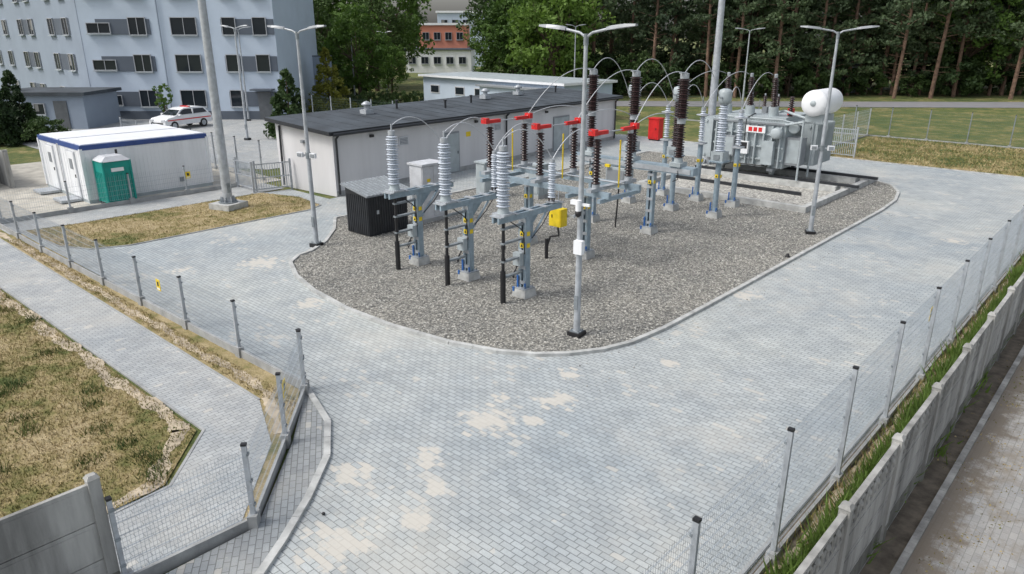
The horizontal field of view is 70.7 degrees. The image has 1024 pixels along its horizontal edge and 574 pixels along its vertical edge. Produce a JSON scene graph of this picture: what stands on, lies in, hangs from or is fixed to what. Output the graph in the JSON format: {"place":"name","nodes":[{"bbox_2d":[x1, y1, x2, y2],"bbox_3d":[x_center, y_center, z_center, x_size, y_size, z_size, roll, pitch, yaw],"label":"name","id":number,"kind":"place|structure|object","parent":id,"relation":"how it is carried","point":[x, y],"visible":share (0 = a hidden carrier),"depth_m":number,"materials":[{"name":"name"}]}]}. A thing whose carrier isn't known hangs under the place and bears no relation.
{"place":"outdoors","nodes":[
{"label":"outdoors","id":0,"kind":"place"},
{"bbox_2d":[0,292,195,517],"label":"dry field","id":1,"kind":"structure","parent":0,"point":[24,494],"depth_m":13.43,"materials":[{"name":"beige plant"}]},
{"bbox_2d":[0,288,189,512],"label":"sand edge","id":2,"kind":"object","parent":1,"relation":"on","point":[170,424],"visible":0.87,"depth_m":14.51,"materials":[{"name":"sand"}]},
{"bbox_2d":[0,183,282,234],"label":"concrete path","id":3,"kind":"structure","parent":0,"point":[91,215],"depth_m":30.41,"materials":[{"name":"grey concrete"}]},
{"bbox_2d":[233,157,257,191],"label":"bar gate","id":4,"kind":"structure","parent":3,"relation":"on","point":[240,176],"depth_m":34.01,"materials":[{"name":"metal"}]},
{"bbox_2d":[249,158,292,192],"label":"bar gate","id":5,"kind":"structure","parent":3,"relation":"on","point":[270,176],"depth_m":33.58,"materials":[{"name":"metal"}]},
{"bbox_2d":[404,23,474,72],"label":"salmon building","id":6,"kind":"structure","parent":0,"point":[454,52],"depth_m":133.24,"materials":[{"name":"white paint"}]},
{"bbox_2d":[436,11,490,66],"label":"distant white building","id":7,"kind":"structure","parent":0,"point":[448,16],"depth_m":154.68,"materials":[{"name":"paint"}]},
{"bbox_2d":[0,38,1023,573],"bbox_3d":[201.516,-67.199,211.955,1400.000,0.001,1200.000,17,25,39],"label":"ground","id":8,"kind":"structure","parent":0,"point":[28,154],"depth_m":62.61,"materials":[{"name":"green plant"}]},
{"bbox_2d":[0,150,15,187],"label":"concrete boundary wall","id":9,"kind":"structure","parent":8,"relation":"on","point":[6,177],"depth_m":34.35,"materials":[{"name":"grey concrete"}]},
{"bbox_2d":[0,92,28,146],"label":"thuja tree","id":10,"kind":"object","parent":8,"relation":"on","point":[10,132],"visible":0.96,"depth_m":46.90,"materials":[{"name":"green plant"}]},
{"bbox_2d":[0,472,119,573],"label":"concrete panel wall","id":11,"kind":"structure","parent":8,"relation":"on","point":[68,532],"depth_m":8.93,"materials":[{"name":"grey concrete"}]},
{"bbox_2d":[0,286,204,516],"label":"kerb","id":12,"kind":"structure","parent":8,"relation":"on","point":[177,411],"depth_m":14.93,"materials":[{"name":"concrete"}]},
{"bbox_2d":[0,238,260,399],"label":"kerb","id":13,"kind":"structure","parent":8,"relation":"on","point":[196,360],"depth_m":17.92,"materials":[{"name":"concrete"}]},
{"bbox_2d":[0,240,270,571],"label":"walkway","id":14,"kind":"structure","parent":8,"relation":"on","point":[226,414],"depth_m":14.39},
{"bbox_2d":[0,162,280,223],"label":"sandy lot","id":15,"kind":"structure","parent":8,"relation":"on","point":[26,176],"depth_m":33.71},
{"bbox_2d":[92,149,136,203],"bbox_3d":[-17.122,-4.727,31.110,1.100,2.250,1.200,17,25,39],"label":"portable toilet","id":16,"kind":"object","parent":15,"relation":"on","point":[111,166],"visible":0.98,"depth_m":30.76,"materials":[{"name":"teal plastic"}]},
{"bbox_2d":[0,160,239,223],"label":"fence","id":17,"kind":"object","parent":15,"relation":"on","point":[131,200],"visible":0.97,"depth_m":30.97,"materials":[{"name":"metal"}]},
{"bbox_2d":[33,124,213,203],"bbox_3d":[-18.710,-5.974,34.244,5.540,2.520,6.460,17,25,39],"label":"site office container","id":18,"kind":"object","parent":15,"relation":"on","point":[69,156],"visible":0.85,"depth_m":33.07,"materials":[{"name":"white metal"}]},
{"bbox_2d":[119,116,264,179],"bbox_3d":[-18.737,-8.109,41.132,16.703,1.992,0.140,16,25,38],"label":"yard fence","id":19,"kind":"object","parent":15,"relation":"on","point":[214,151],"visible":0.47,"depth_m":37.64,"materials":[{"name":"metal"}]},
{"bbox_2d":[20,119,279,169],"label":"parking lot","id":20,"kind":"structure","parent":8,"relation":"on","point":[256,128],"depth_m":50.60,"materials":[{"name":"grey concrete"}]},
{"bbox_2d":[0,69,20,90],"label":"thuja tree","id":21,"kind":"object","parent":20,"relation":"on","point":[8,76],"visible":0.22,"depth_m":55.73,"materials":[{"name":"green plant"}]},
{"bbox_2d":[10,89,36,141],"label":"thuja tree","id":22,"kind":"object","parent":20,"relation":"on","point":[19,97],"visible":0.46,"depth_m":48.47,"materials":[{"name":"green plant"}]},
{"bbox_2d":[20,115,71,145],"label":"shrub","id":23,"kind":"object","parent":20,"relation":"on","point":[37,126],"visible":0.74,"depth_m":46.89,"materials":[{"name":"green plant"}]},
{"bbox_2d":[5,87,121,128],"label":"annex building","id":24,"kind":"structure","parent":20,"relation":"on","point":[82,107],"depth_m":55.41,"materials":[{"name":"grey paint"}]},
{"bbox_2d":[151,83,172,112],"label":"young tree","id":25,"kind":"object","parent":20,"relation":"on","point":[163,108],"visible":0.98,"depth_m":56.21,"materials":[{"name":"green plant"}]},
{"bbox_2d":[149,105,211,127],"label":"parked car","id":26,"kind":"object","parent":20,"relation":"on","point":[177,116],"visible":0.82,"depth_m":55.60,"materials":[{"name":"white paint"}]},
{"bbox_2d":[220,25,250,139],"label":"street lamp","id":27,"kind":"object","parent":20,"relation":"on","point":[245,125],"visible":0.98,"depth_m":48.67,"materials":[{"name":"grey metal"}]},
{"bbox_2d":[263,67,306,138],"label":"pine tree","id":28,"kind":"object","parent":20,"relation":"on","point":[281,99],"visible":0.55,"depth_m":50.14,"materials":[{"name":"green plant"}]},
{"bbox_2d":[0,229,299,520],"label":"grass strip","id":29,"kind":"object","parent":8,"relation":"on","point":[257,371],"depth_m":16.64,"materials":[{"name":"beige plant"}]},
{"bbox_2d":[0,232,281,433],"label":"sand strip","id":30,"kind":"object","parent":29,"relation":"on","point":[265,399],"visible":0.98,"depth_m":17.27,"materials":[{"name":"sand"}]},
{"bbox_2d":[7,238,305,413],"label":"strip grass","id":31,"kind":"structure","parent":29,"relation":"on","point":[141,310],"depth_m":18.26,"materials":[{"name":"brown plant"}]},
{"bbox_2d":[0,199,309,389],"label":"fence","id":32,"kind":"object","parent":8,"relation":"on","point":[185,323],"visible":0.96,"depth_m":19.02,"materials":[{"name":"metal"}]},
{"bbox_2d":[0,0,316,119],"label":"apartment block","id":33,"kind":"structure","parent":8,"relation":"on","point":[135,50],"depth_m":60.55,"materials":[{"name":"paint"}]},
{"bbox_2d":[23,192,320,249],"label":"kerb","id":34,"kind":"structure","parent":8,"relation":"on","point":[181,234],"depth_m":27.35,"materials":[{"name":"concrete"}]},
{"bbox_2d":[104,329,308,573],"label":"fence","id":35,"kind":"object","parent":8,"relation":"on","point":[169,562],"visible":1,"depth_m":10.56,"materials":[{"name":"metal"}]},
{"bbox_2d":[166,395,323,573],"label":"paved verge","id":36,"kind":"structure","parent":8,"relation":"on","point":[247,552],"depth_m":11.16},
{"bbox_2d":[254,388,330,573],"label":"kerb","id":37,"kind":"structure","parent":8,"relation":"on","point":[277,548],"depth_m":11.45,"materials":[{"name":"concrete"}]},
{"bbox_2d":[312,55,333,106],"bbox_3d":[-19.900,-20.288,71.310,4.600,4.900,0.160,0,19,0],"label":"building","id":38,"kind":"structure","parent":8,"relation":"on","point":[315,58],"depth_m":70.82,"materials":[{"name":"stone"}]},
{"bbox_2d":[313,0,349,61],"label":"deciduous tree","id":39,"kind":"object","parent":8,"relation":"on","point":[322,31],"visible":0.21,"depth_m":82.38,"materials":[{"name":"green plant"}]},
{"bbox_2d":[307,47,357,111],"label":"yellow conifer","id":40,"kind":"object","parent":8,"relation":"on","point":[325,69],"visible":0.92,"depth_m":67.28,"materials":[{"name":"green plant"}]},
{"bbox_2d":[316,4,397,94],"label":"deciduous tree","id":41,"kind":"object","parent":8,"relation":"on","point":[342,36],"visible":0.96,"depth_m":75.05,"materials":[{"name":"green plant"}]},
{"bbox_2d":[334,0,413,90],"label":"deciduous tree","id":42,"kind":"object","parent":8,"relation":"on","point":[379,6],"visible":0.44,"depth_m":87.95,"materials":[{"name":"green plant"}]},
{"bbox_2d":[375,43,413,94],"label":"deciduous tree","id":43,"kind":"object","parent":8,"relation":"on","point":[399,62],"visible":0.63,"depth_m":83.82,"materials":[{"name":"green plant"}]},
{"bbox_2d":[264,85,622,196],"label":"switchgear building","id":44,"kind":"structure","parent":8,"relation":"on","point":[347,145],"depth_m":36.66,"materials":[{"name":"white paint"}]},
{"bbox_2d":[462,6,509,71],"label":"deciduous tree","id":45,"kind":"object","parent":8,"relation":"on","point":[475,45],"visible":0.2,"depth_m":92.79,"materials":[{"name":"green plant"}]},
{"bbox_2d":[474,0,557,73],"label":"deciduous tree","id":46,"kind":"object","parent":8,"relation":"on","point":[500,42],"visible":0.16,"depth_m":84.51,"materials":[{"name":"green plant"}]},
{"bbox_2d":[22,134,1023,573],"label":"paved yard","id":47,"kind":"structure","parent":8,"relation":"on","point":[446,458],"depth_m":14.80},
{"bbox_2d":[27,193,320,247],"bbox_3d":[-12.955,-2.798,28.929,4.900,0.001,10.200,17,25,39],"label":"grass patch","id":48,"kind":"object","parent":47,"relation":"on","point":[188,211],"visible":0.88,"depth_m":28.26,"materials":[{"name":"brown plant"}]},
{"bbox_2d":[197,0,247,211],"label":"lightning mast","id":49,"kind":"object","parent":47,"relation":"on","point":[228,201],"visible":1,"depth_m":29.22,"materials":[{"name":"metal"}]},
{"bbox_2d":[267,25,325,246],"bbox_3d":[-6.771,-4.798,23.854,2.360,7.244,0.340,10,22,26],"label":"street lamp","id":50,"kind":"object","parent":47,"relation":"on","point":[308,154],"visible":0.99,"depth_m":23.82,"materials":[{"name":"grey metal"}]},
{"bbox_2d":[293,152,896,351],"bbox_3d":[4.669,-3.144,29.882,15.650,0.001,28.820,17,25,39],"label":"gravel bed","id":51,"kind":"object","parent":47,"relation":"on","point":[513,320],"visible":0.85,"depth_m":22.60,"materials":[{"name":"grey gravel"}]},
{"bbox_2d":[340,175,409,236],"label":"black storage shed","id":52,"kind":"structure","parent":51,"relation":"on","point":[370,209],"depth_m":26.26,"materials":[{"name":"metal"}]},
{"bbox_2d":[382,116,454,269],"bbox_3d":[-2.854,-2.943,22.458,0.500,4.673,2.620,17,25,39],"label":"cable termination stand","id":53,"kind":"object","parent":51,"relation":"on","point":[419,194],"visible":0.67,"depth_m":22.32,"materials":[{"name":"metal"}]},
{"bbox_2d":[407,159,444,223],"bbox_3d":[-3.305,-3.715,28.130,0.880,2.320,1.180,17,25,39],"label":"control cabinet","id":54,"kind":"object","parent":51,"relation":"on","point":[424,172],"visible":0.7,"depth_m":27.70,"materials":[{"name":"metal"}]},
{"bbox_2d":[433,122,498,285],"bbox_3d":[-1.187,-2.441,21.033,0.500,4.673,2.620,17,25,39],"label":"cable termination stand","id":55,"kind":"object","parent":51,"relation":"on","point":[469,205],"visible":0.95,"depth_m":20.94,"materials":[{"name":"metal"}]},
{"bbox_2d":[474,159,494,194],"bbox_3d":[-1.137,-4.795,32.178,0.680,1.670,0.880,17,25,39],"label":"control cabinet","id":56,"kind":"object","parent":51,"relation":"on","point":[484,187],"visible":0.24,"depth_m":31.90,"materials":[{"name":"metal"}]},
{"bbox_2d":[490,129,563,303],"bbox_3d":[0.443,-1.951,19.639,0.500,4.673,2.620,17,25,39],"label":"cable termination stand","id":57,"kind":"object","parent":51,"relation":"on","point":[523,288],"visible":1,"depth_m":19.56,"materials":[{"name":"metal"}]},
{"bbox_2d":[529,162,549,199],"bbox_3d":[1.170,-4.704,32.067,0.680,1.570,0.780,17,25,39],"label":"control cabinet","id":58,"kind":"object","parent":51,"relation":"on","point":[540,193],"visible":0.34,"depth_m":31.86,"materials":[{"name":"metal"}]},
{"bbox_2d":[479,113,641,259],"bbox_3d":[1.480,-3.295,23.929,5.400,4.360,2.450,17,25,39],"label":"disconnector switch","id":59,"kind":"object","parent":51,"relation":"on","point":[558,218],"visible":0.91,"depth_m":23.16,"materials":[{"name":"metal"}]},
{"bbox_2d":[539,24,637,338],"bbox_3d":[1.571,-2.168,16.460,2.360,7.194,0.360,14,24,34],"label":"street lamp","id":60,"kind":"object","parent":51,"relation":"on","point":[578,251],"visible":0.99,"depth_m":16.42,"materials":[{"name":"grey metal"}]},
{"bbox_2d":[621,85,640,203],"bbox_3d":[5.073,-6.020,30.643,0.600,5.020,0.900,17,25,39],"label":"current transformer","id":61,"kind":"object","parent":51,"relation":"on","point":[629,199],"visible":0.11,"depth_m":30.66,"materials":[{"name":"metal"}]},
{"bbox_2d":[570,69,698,234],"bbox_3d":[4.258,-4.861,26.231,5.300,5.765,0.870,17,25,39],"label":"circuit breaker","id":62,"kind":"object","parent":51,"relation":"on","point":[677,166],"visible":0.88,"depth_m":26.03,"materials":[{"name":"metal"}]},
{"bbox_2d":[447,57,772,158],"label":"overhead conductors","id":63,"kind":"object","parent":62,"relation":"attached to","point":[628,91],"visible":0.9,"depth_m":25.49,"materials":[{"name":"metal"}]},
{"bbox_2d":[656,105,673,195],"bbox_3d":[6.840,-6.052,32.224,0.578,4.030,0.578,17,25,39],"label":"surge arrester","id":64,"kind":"object","parent":51,"relation":"on","point":[662,190],"visible":0.95,"depth_m":32.15,"materials":[{"name":"ceramic"}]},
{"bbox_2d":[663,86,684,210],"bbox_3d":[6.628,-5.551,29.312,0.600,5.020,0.900,17,25,39],"label":"current transformer","id":65,"kind":"object","parent":51,"relation":"on","point":[670,205],"visible":0.52,"depth_m":29.32,"materials":[{"name":"ceramic"}]},
{"bbox_2d":[688,107,709,201],"bbox_3d":[8.099,-5.673,31.147,0.578,4.030,0.578,17,25,39],"label":"surge arrester","id":66,"kind":"object","parent":51,"relation":"on","point":[696,196],"visible":1,"depth_m":31.11,"materials":[{"name":"ceramic"}]},
{"bbox_2d":[705,88,731,218],"bbox_3d":[8.073,-5.117,28.077,0.600,5.020,0.900,17,25,39],"label":"current transformer","id":67,"kind":"object","parent":51,"relation":"on","point":[719,156],"visible":1,"depth_m":27.86,"materials":[{"name":"ceramic"}]},
{"bbox_2d":[724,110,747,207],"bbox_3d":[9.358,-5.294,30.070,0.578,4.030,0.578,17,25,39],"label":"surge arrester","id":68,"kind":"object","parent":51,"relation":"on","point":[732,201],"visible":1,"depth_m":30.06,"materials":[{"name":"ceramic"}]},
{"bbox_2d":[637,163,877,212],"bbox_3d":[12.141,-5.158,35.028,8.500,0.460,9.000,17,25,39],"label":"transformer basin","id":69,"kind":"object","parent":51,"relation":"on","point":[781,189],"visible":0.62,"depth_m":34.22,"materials":[{"name":"concrete"}]},
{"bbox_2d":[699,72,842,180],"bbox_3d":[12.954,-8.188,35.956,6.476,4.760,4.320,17,25,39],"label":"power transformer","id":70,"kind":"object","parent":69,"relation":"on","point":[774,138],"visible":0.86,"depth_m":34.71,"materials":[{"name":"paint"}]},
{"bbox_2d":[800,25,879,234],"bbox_3d":[10.955,-5.333,25.373,2.460,7.244,0.340,5,20,13],"label":"street lamp","id":71,"kind":"object","parent":51,"relation":"on","point":[810,230],"visible":1,"depth_m":25.35,"materials":[{"name":"grey metal"}]},
{"bbox_2d":[695,0,724,166],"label":"lightning mast","id":72,"kind":"object","parent":47,"relation":"on","point":[716,58],"visible":0.52,"depth_m":37.60,"materials":[{"name":"metal"}]},
{"bbox_2d":[504,0,615,77],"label":"deciduous tree","id":73,"kind":"object","parent":8,"relation":"on","point":[579,10],"visible":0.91,"depth_m":77.41,"materials":[{"name":"green plant"}]},
{"bbox_2d":[288,151,899,356],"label":"kerb","id":74,"kind":"structure","parent":8,"relation":"on","point":[304,282],"depth_m":18.94,"materials":[{"name":"concrete"}]},
{"bbox_2d":[627,0,688,95],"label":"pine tree","id":75,"kind":"object","parent":8,"relation":"on","point":[668,11],"visible":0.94,"depth_m":82.85,"materials":[{"name":"green plant"}]},
{"bbox_2d":[313,0,1023,97],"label":"distant forest","id":76,"kind":"object","parent":8,"relation":"on","point":[681,57],"visible":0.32,"depth_m":84.10,"materials":[{"name":"green plant"}]},
{"bbox_2d":[676,0,739,96],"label":"pine tree","id":77,"kind":"object","parent":8,"relation":"on","point":[708,9],"visible":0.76,"depth_m":80.87,"materials":[{"name":"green plant"}]},
{"bbox_2d":[713,0,776,97],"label":"pine tree","id":78,"kind":"object","parent":8,"relation":"on","point":[744,8],"visible":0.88,"depth_m":79.30,"materials":[{"name":"green plant"}]},
{"bbox_2d":[748,0,812,98],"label":"pine tree","id":79,"kind":"object","parent":8,"relation":"on","point":[774,46],"visible":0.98,"depth_m":78.98,"materials":[{"name":"green plant"}]},
{"bbox_2d":[618,134,1023,177],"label":"kerb","id":80,"kind":"structure","parent":8,"relation":"on","point":[898,164],"depth_m":39.97,"materials":[{"name":"concrete"}]},
{"bbox_2d":[785,0,857,89],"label":"pine tree","id":81,"kind":"object","parent":8,"relation":"on","point":[820,39],"visible":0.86,"depth_m":81.51,"materials":[{"name":"green plant"}]},
{"bbox_2d":[832,108,871,145],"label":"fence","id":82,"kind":"object","parent":8,"relation":"on","point":[856,126],"visible":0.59,"depth_m":49.41,"materials":[{"name":"metal"}]},
{"bbox_2d":[687,96,1023,148],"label":"fence","id":83,"kind":"object","parent":8,"relation":"on","point":[914,138],"visible":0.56,"depth_m":49.33,"materials":[{"name":"galvanised steel wire"},{"name":"galvanised steel posts"},{"name":"concrete"}]},
{"bbox_2d":[847,0,894,93],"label":"pine tree","id":84,"kind":"object","parent":8,"relation":"on","point":[864,10],"visible":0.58,"depth_m":83.98,"materials":[{"name":"green plant"}]},
{"bbox_2d":[738,247,1022,573],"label":"kerb","id":85,"kind":"structure","parent":8,"relation":"on","point":[788,518],"depth_m":12.08,"materials":[{"name":"concrete"}]},
{"bbox_2d":[645,207,1023,573],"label":"fence","id":86,"kind":"object","parent":85,"relation":"on","point":[695,535],"visible":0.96,"depth_m":11.94,"materials":[{"name":"metal"}]},
{"bbox_2d":[748,252,1023,573],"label":"soil strip","id":87,"kind":"object","parent":8,"relation":"on","point":[901,529],"depth_m":12.18,"materials":[{"name":"brown soil"}]},
{"bbox_2d":[769,274,1008,572],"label":"sand strip","id":88,"kind":"object","parent":87,"relation":"on","point":[835,494],"visible":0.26,"depth_m":12.09,"materials":[{"name":"soil"}]},
{"bbox_2d":[759,249,1023,573],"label":"verge grass","id":89,"kind":"structure","parent":87,"relation":"on","point":[860,479],"depth_m":12.56,"materials":[{"name":"green plant"}]},
{"bbox_2d":[794,272,1023,573],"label":"concrete panel fence","id":90,"kind":"object","parent":87,"relation":"on","point":[864,519],"visible":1,"depth_m":10.79,"materials":[{"name":"grey concrete"}]},
{"bbox_2d":[876,0,934,98],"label":"pine tree","id":91,"kind":"object","parent":8,"relation":"on","point":[901,35],"visible":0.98,"depth_m":78.98,"materials":[{"name":"green plant"}]},
{"bbox_2d":[889,0,942,95],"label":"pine tree","id":92,"kind":"object","parent":8,"relation":"on","point":[920,42],"visible":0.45,"depth_m":82.79,"materials":[{"name":"green plant"}]},
{"bbox_2d":[905,0,985,98],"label":"pine tree","id":93,"kind":"object","parent":8,"relation":"on","point":[956,23],"visible":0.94,"depth_m":78.83,"materials":[{"name":"green plant"}]},
{"bbox_2d":[890,345,1023,573],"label":"kerb","id":94,"kind":"structure","parent":8,"relation":"on","point":[903,559],"depth_m":12.01,"materials":[{"name":"concrete"}]},
{"bbox_2d":[935,0,1010,96],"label":"pine tree","id":95,"kind":"object","parent":8,"relation":"on","point":[982,17],"visible":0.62,"depth_m":79.60,"materials":[{"name":"green plant"}]},
{"bbox_2d":[970,0,1023,95],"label":"pine tree","id":96,"kind":"object","parent":8,"relation":"on","point":[1003,61],"visible":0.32,"depth_m":83.20,"materials":[{"name":"green plant"}]},
{"bbox_2d":[990,7,1023,98],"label":"pine tree","id":97,"kind":"object","parent":8,"relation":"on","point":[1020,43],"visible":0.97,"depth_m":78.88,"materials":[{"name":"green plant"}]},
{"bbox_2d":[418,72,617,100],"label":"building","id":98,"kind":"structure","parent":0,"point":[448,85],"depth_m":65.15,"materials":[{"name":"white paint"}]},
{"bbox_2d":[332,0,874,37],"label":"sky","id":99,"kind":"structure","parent":0,"point":[437,5],"materials":[{"name":"white"}]},
{"bbox_2d":[648,117,664,140],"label":"fire equipment box","id":100,"kind":"object","parent":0,"point":[655,129],"visible":0.97,"depth_m":49.30,"materials":[{"name":"red paint"}]},
{"bbox_2d":[616,101,1023,107],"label":"street","id":101,"kind":"structure","parent":0,"point":[917,104],"depth_m":74.49,"materials":[{"name":"grey asphalt"}]},
{"bbox_2d":[830,134,1023,176],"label":"lawn","id":102,"kind":"structure","parent":0,"point":[912,151],"depth_m":44.33,"materials":[{"name":"green plant"}]},
{"bbox_2d":[831,127,858,157],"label":"bar gate","id":103,"kind":"structure","parent":102,"relation":"on","point":[855,143],"depth_m":42.73,"materials":[{"name":"metal"}]},
{"bbox_2d":[901,356,1023,573],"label":"road","id":104,"kind":"structure","parent":0,"point":[961,510],"depth_m":11.22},
{"bbox_2d":[919,344,1023,573],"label":"roadside debris","id":105,"kind":"object","parent":104,"relation":"on","point":[981,492],"visible":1,"depth_m":11.72,"materials":[{"name":"brown plant"}]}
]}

